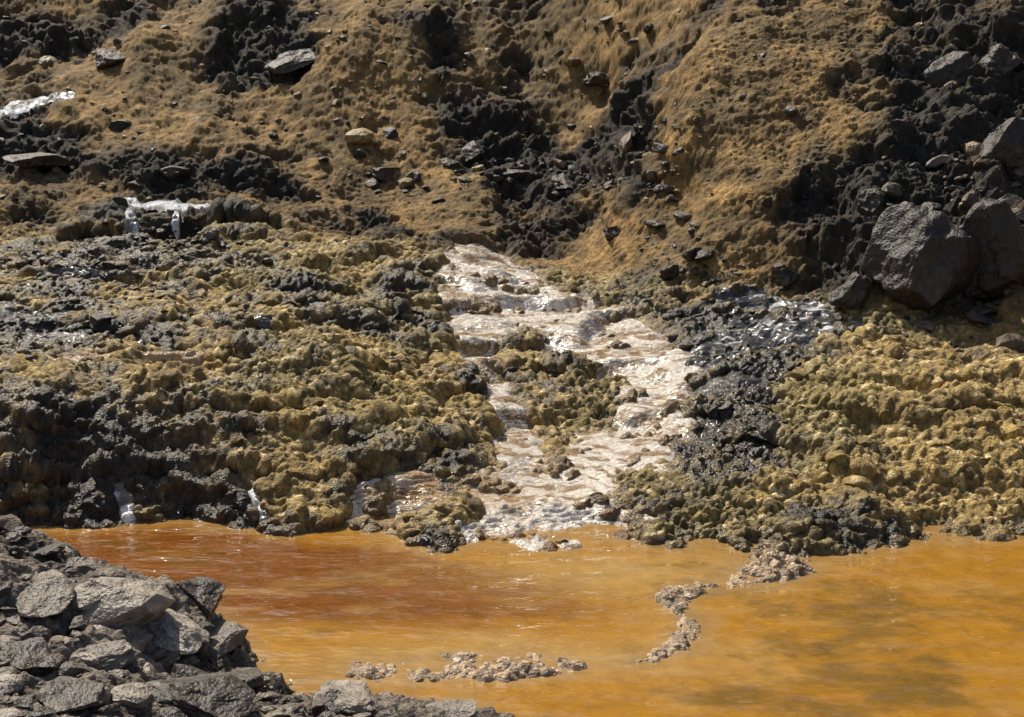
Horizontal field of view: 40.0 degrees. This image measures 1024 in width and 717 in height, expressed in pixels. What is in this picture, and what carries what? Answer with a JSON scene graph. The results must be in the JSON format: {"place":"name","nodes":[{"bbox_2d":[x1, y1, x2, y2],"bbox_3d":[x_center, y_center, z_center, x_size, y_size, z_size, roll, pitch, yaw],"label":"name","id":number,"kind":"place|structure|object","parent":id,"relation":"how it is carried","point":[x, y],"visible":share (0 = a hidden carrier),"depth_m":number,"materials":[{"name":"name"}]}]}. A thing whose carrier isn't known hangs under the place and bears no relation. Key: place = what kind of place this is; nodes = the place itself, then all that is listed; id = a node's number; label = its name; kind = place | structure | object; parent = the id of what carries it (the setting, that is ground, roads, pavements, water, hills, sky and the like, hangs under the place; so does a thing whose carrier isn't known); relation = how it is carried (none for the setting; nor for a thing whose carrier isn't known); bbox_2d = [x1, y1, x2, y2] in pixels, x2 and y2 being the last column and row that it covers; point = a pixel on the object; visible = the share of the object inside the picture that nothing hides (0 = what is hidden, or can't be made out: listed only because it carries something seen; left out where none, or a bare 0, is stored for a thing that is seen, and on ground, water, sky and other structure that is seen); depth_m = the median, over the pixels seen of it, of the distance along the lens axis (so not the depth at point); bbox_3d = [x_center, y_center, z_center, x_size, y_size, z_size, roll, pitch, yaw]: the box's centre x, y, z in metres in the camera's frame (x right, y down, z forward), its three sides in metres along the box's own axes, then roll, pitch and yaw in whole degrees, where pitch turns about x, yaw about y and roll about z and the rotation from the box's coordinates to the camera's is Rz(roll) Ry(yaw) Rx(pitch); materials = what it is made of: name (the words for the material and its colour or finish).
{"place":"outdoors","nodes":[
{"label":"outdoors","id":0,"kind":"place"},
{"bbox_2d":[0,0,1023,716],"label":"hillside terrain","id":1,"kind":"structure","parent":0,"point":[300,418],"depth_m":10.95,"materials":[{"name":"brown soil"}]},
{"bbox_2d":[2,152,70,172],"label":"boulder","id":2,"kind":"object","parent":1,"relation":"on","point":[46,162],"visible":0.97,"depth_m":13.51,"materials":[{"name":"grey stone"}]},
{"bbox_2d":[59,557,107,577],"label":"boulder","id":3,"kind":"object","parent":1,"relation":"on","point":[78,567],"visible":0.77,"depth_m":5.63,"materials":[{"name":"grey stone"}]},
{"bbox_2d":[95,49,126,68],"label":"boulder","id":4,"kind":"object","parent":1,"relation":"on","point":[105,58],"visible":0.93,"depth_m":15.33,"materials":[{"name":"grey stone"}]},
{"bbox_2d":[0,91,224,239],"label":"waterfall","id":5,"kind":"structure","parent":1,"relation":"on","point":[16,107],"depth_m":12.68,"materials":[{"name":"liquid"}]},
{"bbox_2d":[45,350,203,365],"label":"stream","id":6,"kind":"structure","parent":1,"relation":"on","point":[192,357],"depth_m":9.02,"materials":[{"name":"liquid"}]},
{"bbox_2d":[86,218,256,257],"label":"ledge rocks","id":7,"kind":"object","parent":1,"relation":"on","point":[148,229],"visible":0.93,"depth_m":11.76,"materials":[{"name":"grey stone"}]},
{"bbox_2d":[159,166,189,180],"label":"boulder","id":8,"kind":"object","parent":1,"relation":"on","point":[178,173],"visible":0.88,"depth_m":13.46,"materials":[{"name":"grey stone"}]},
{"bbox_2d":[0,219,350,364],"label":"bank rocks","id":9,"kind":"object","parent":1,"relation":"on","point":[99,319],"visible":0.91,"depth_m":10.77,"materials":[{"name":"grey stone"}]},
{"bbox_2d":[114,482,270,525],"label":"waterfall","id":10,"kind":"structure","parent":1,"relation":"on","point":[125,501],"depth_m":7.80,"materials":[{"name":"liquid"}]},
{"bbox_2d":[0,518,399,716],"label":"foreground rocks","id":11,"kind":"object","parent":1,"relation":"on","point":[101,601],"visible":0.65,"depth_m":5.21,"materials":[{"name":"grey stone"}]},
{"bbox_2d":[0,637,57,674],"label":"boulder","id":12,"kind":"object","parent":11,"relation":"on","point":[29,656],"visible":0.94,"depth_m":4.88,"materials":[{"name":"grey stone"}]},
{"bbox_2d":[15,571,74,617],"bbox_3d":[-1.740,0.877,5.246,0.215,0.094,0.353,-4,13,-18],"label":"boulder","id":13,"kind":"object","parent":11,"relation":"on","point":[45,594],"visible":0.96,"depth_m":5.19,"materials":[{"name":"grey stone"}]},
{"bbox_2d":[36,676,111,714],"bbox_3d":[-1.473,1.135,4.713,0.214,0.101,0.294,0,12,0],"label":"boulder","id":14,"kind":"object","parent":11,"relation":"on","point":[62,694],"visible":0.97,"depth_m":4.68,"materials":[{"name":"grey stone"}]},
{"bbox_2d":[83,639,141,670],"bbox_3d":[-1.455,1.064,5.062,0.215,0.092,0.200,-7,14,-31],"label":"boulder","id":15,"kind":"object","parent":11,"relation":"on","point":[116,654],"visible":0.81,"depth_m":5.02,"materials":[{"name":"grey stone"}]},
{"bbox_2d":[149,609,210,654],"bbox_3d":[-1.332,1.052,5.496,0.396,0.180,0.287,8,14,32],"label":"boulder","id":16,"kind":"object","parent":11,"relation":"on","point":[170,630],"visible":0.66,"depth_m":5.39,"materials":[{"name":"grey stone"}]},
{"bbox_2d":[176,576,225,618],"bbox_3d":[-1.273,0.986,5.797,0.255,0.187,0.219,6,14,28],"label":"boulder","id":17,"kind":"object","parent":11,"relation":"on","point":[205,594],"visible":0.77,"depth_m":5.74,"materials":[{"name":"grey stone"}]},
{"bbox_2d":[151,672,255,716],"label":"boulder","id":18,"kind":"object","parent":11,"relation":"on","point":[219,694],"visible":0.94,"depth_m":4.87,"materials":[{"name":"grey stone"}]},
{"bbox_2d":[313,680,376,712],"bbox_3d":[-0.608,1.232,5.119,0.241,0.062,0.250,0,12,0],"label":"boulder","id":19,"kind":"object","parent":11,"relation":"on","point":[355,696],"visible":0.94,"depth_m":5.08,"materials":[{"name":"grey stone"}]},
{"bbox_2d":[229,667,264,690],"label":"boulder","id":20,"kind":"object","parent":1,"relation":"on","point":[252,678],"visible":0.48,"depth_m":5.40,"materials":[{"name":"grey stone"}]},
{"bbox_2d":[264,49,316,74],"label":"boulder","id":21,"kind":"object","parent":1,"relation":"on","point":[286,62],"visible":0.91,"depth_m":15.27,"materials":[{"name":"grey stone"}]},
{"bbox_2d":[372,167,400,181],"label":"boulder","id":22,"kind":"object","parent":1,"relation":"on","point":[382,174],"visible":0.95,"depth_m":14.02,"materials":[{"name":"grey stone"}]},
{"bbox_2d":[100,520,795,565],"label":"shore rocks","id":23,"kind":"object","parent":1,"relation":"on","point":[239,523],"visible":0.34,"depth_m":7.62,"materials":[{"name":"grey stone"}]},
{"bbox_2d":[425,699,478,716],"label":"boulder","id":24,"kind":"object","parent":1,"relation":"on","point":[463,708],"visible":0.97,"depth_m":5.06,"materials":[{"name":"grey stone"}]},
{"bbox_2d":[460,140,485,162],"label":"boulder","id":25,"kind":"object","parent":1,"relation":"on","point":[473,150],"visible":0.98,"depth_m":14.33,"materials":[{"name":"grey stone"}]},
{"bbox_2d":[0,266,968,440],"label":"seep water","id":26,"kind":"structure","parent":1,"relation":"on","point":[718,386],"depth_m":9.39,"materials":[{"name":"grey liquid"}]},
{"bbox_2d":[0,0,1023,206],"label":"hillside rocks","id":27,"kind":"object","parent":1,"relation":"on","point":[360,136],"visible":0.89,"depth_m":14.45,"materials":[{"name":"grey stone"}]},
{"bbox_2d":[497,169,530,180],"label":"boulder","id":28,"kind":"object","parent":1,"relation":"on","point":[517,174],"visible":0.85,"depth_m":14.13,"materials":[{"name":"grey stone"}]},
{"bbox_2d":[349,243,704,551],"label":"stream","id":29,"kind":"structure","parent":1,"relation":"on","point":[544,501],"depth_m":9.08,"materials":[{"name":"liquid"}]},
{"bbox_2d":[551,173,573,188],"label":"boulder","id":30,"kind":"object","parent":1,"relation":"on","point":[561,181],"visible":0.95,"depth_m":13.78,"materials":[{"name":"grey stone"}]},
{"bbox_2d":[347,102,790,293],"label":"gully rocks","id":31,"kind":"object","parent":1,"relation":"on","point":[696,254],"visible":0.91,"depth_m":12.16,"materials":[{"name":"grey stone"}]},
{"bbox_2d":[369,569,778,675],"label":"dam pebbles","id":32,"kind":"object","parent":1,"relation":"on","point":[473,660],"visible":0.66,"depth_m":6.02,"materials":[{"name":"grey stone"}]},
{"bbox_2d":[581,71,608,86],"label":"boulder","id":33,"kind":"object","parent":1,"relation":"on","point":[595,78],"visible":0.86,"depth_m":14.93,"materials":[{"name":"grey stone"}]},
{"bbox_2d":[603,226,618,240],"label":"boulder","id":34,"kind":"object","parent":1,"relation":"on","point":[611,233],"visible":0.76,"depth_m":12.09,"materials":[{"name":"grey stone"}]},
{"bbox_2d":[659,264,678,279],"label":"boulder","id":35,"kind":"object","parent":1,"relation":"on","point":[669,272],"visible":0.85,"depth_m":11.14,"materials":[{"name":"grey stone"}]},
{"bbox_2d":[662,312,852,474],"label":"wet rocks","id":36,"kind":"object","parent":1,"relation":"on","point":[686,346],"visible":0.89,"depth_m":8.88,"materials":[{"name":"grey stone"}]},
{"bbox_2d":[771,263,799,286],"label":"boulder","id":37,"kind":"object","parent":1,"relation":"on","point":[783,274],"visible":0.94,"depth_m":10.77,"materials":[{"name":"grey stone"}]},
{"bbox_2d":[685,285,890,372],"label":"flowing water","id":38,"kind":"structure","parent":1,"relation":"on","point":[765,331],"depth_m":10.14,"materials":[{"name":"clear liquid"}]},
{"bbox_2d":[828,271,874,308],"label":"boulder","id":39,"kind":"object","parent":1,"relation":"on","point":[854,290],"visible":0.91,"depth_m":10.10,"materials":[{"name":"grey stone"}]},
{"bbox_2d":[856,188,884,214],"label":"boulder","id":40,"kind":"object","parent":1,"relation":"on","point":[869,200],"visible":0.92,"depth_m":10.79,"materials":[{"name":"grey stone"}]},
{"bbox_2d":[888,119,915,134],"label":"boulder","id":41,"kind":"object","parent":1,"relation":"on","point":[896,125],"visible":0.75,"depth_m":11.42,"materials":[{"name":"grey stone"}]},
{"bbox_2d":[860,201,982,313],"bbox_3d":[3.036,-0.710,10.136,0.907,0.845,0.704,-6,13,-26],"label":"boulder","id":42,"kind":"object","parent":1,"relation":"on","point":[925,260],"visible":0.81,"depth_m":9.89,"materials":[{"name":"grey stone"}]},
{"bbox_2d":[832,141,1023,352],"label":"slope rocks","id":43,"kind":"object","parent":1,"relation":"on","point":[893,190],"visible":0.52,"depth_m":10.80,"materials":[{"name":"grey stone"}]},
{"bbox_2d":[924,51,972,87],"bbox_3d":[3.796,-2.490,12.242,0.459,0.373,0.326,0,12,0],"label":"boulder","id":44,"kind":"object","parent":1,"relation":"on","point":[941,72],"visible":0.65,"depth_m":12.13,"materials":[{"name":"grey stone"}]},
{"bbox_2d":[963,305,996,325],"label":"boulder","id":45,"kind":"object","parent":1,"relation":"on","point":[973,315],"visible":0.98,"depth_m":9.74,"materials":[{"name":"grey stone"}]},
{"bbox_2d":[959,198,1023,303],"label":"boulder","id":46,"kind":"object","parent":1,"relation":"on","point":[993,228],"visible":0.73,"depth_m":9.93,"materials":[{"name":"grey stone"}]},
{"bbox_2d":[975,43,1021,75],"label":"boulder","id":47,"kind":"object","parent":1,"relation":"on","point":[1004,59],"visible":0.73,"depth_m":12.07,"materials":[{"name":"grey stone"}]},
{"bbox_2d":[979,117,1023,173],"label":"boulder","id":48,"kind":"object","parent":1,"relation":"on","point":[1004,142],"visible":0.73,"depth_m":11.07,"materials":[{"name":"grey stone"}]},
{"bbox_2d":[30,517,1023,716],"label":"pool water","id":49,"kind":"structure","parent":0,"point":[933,626],"depth_m":6.44,"materials":[{"name":"orange liquid"}]}
]}

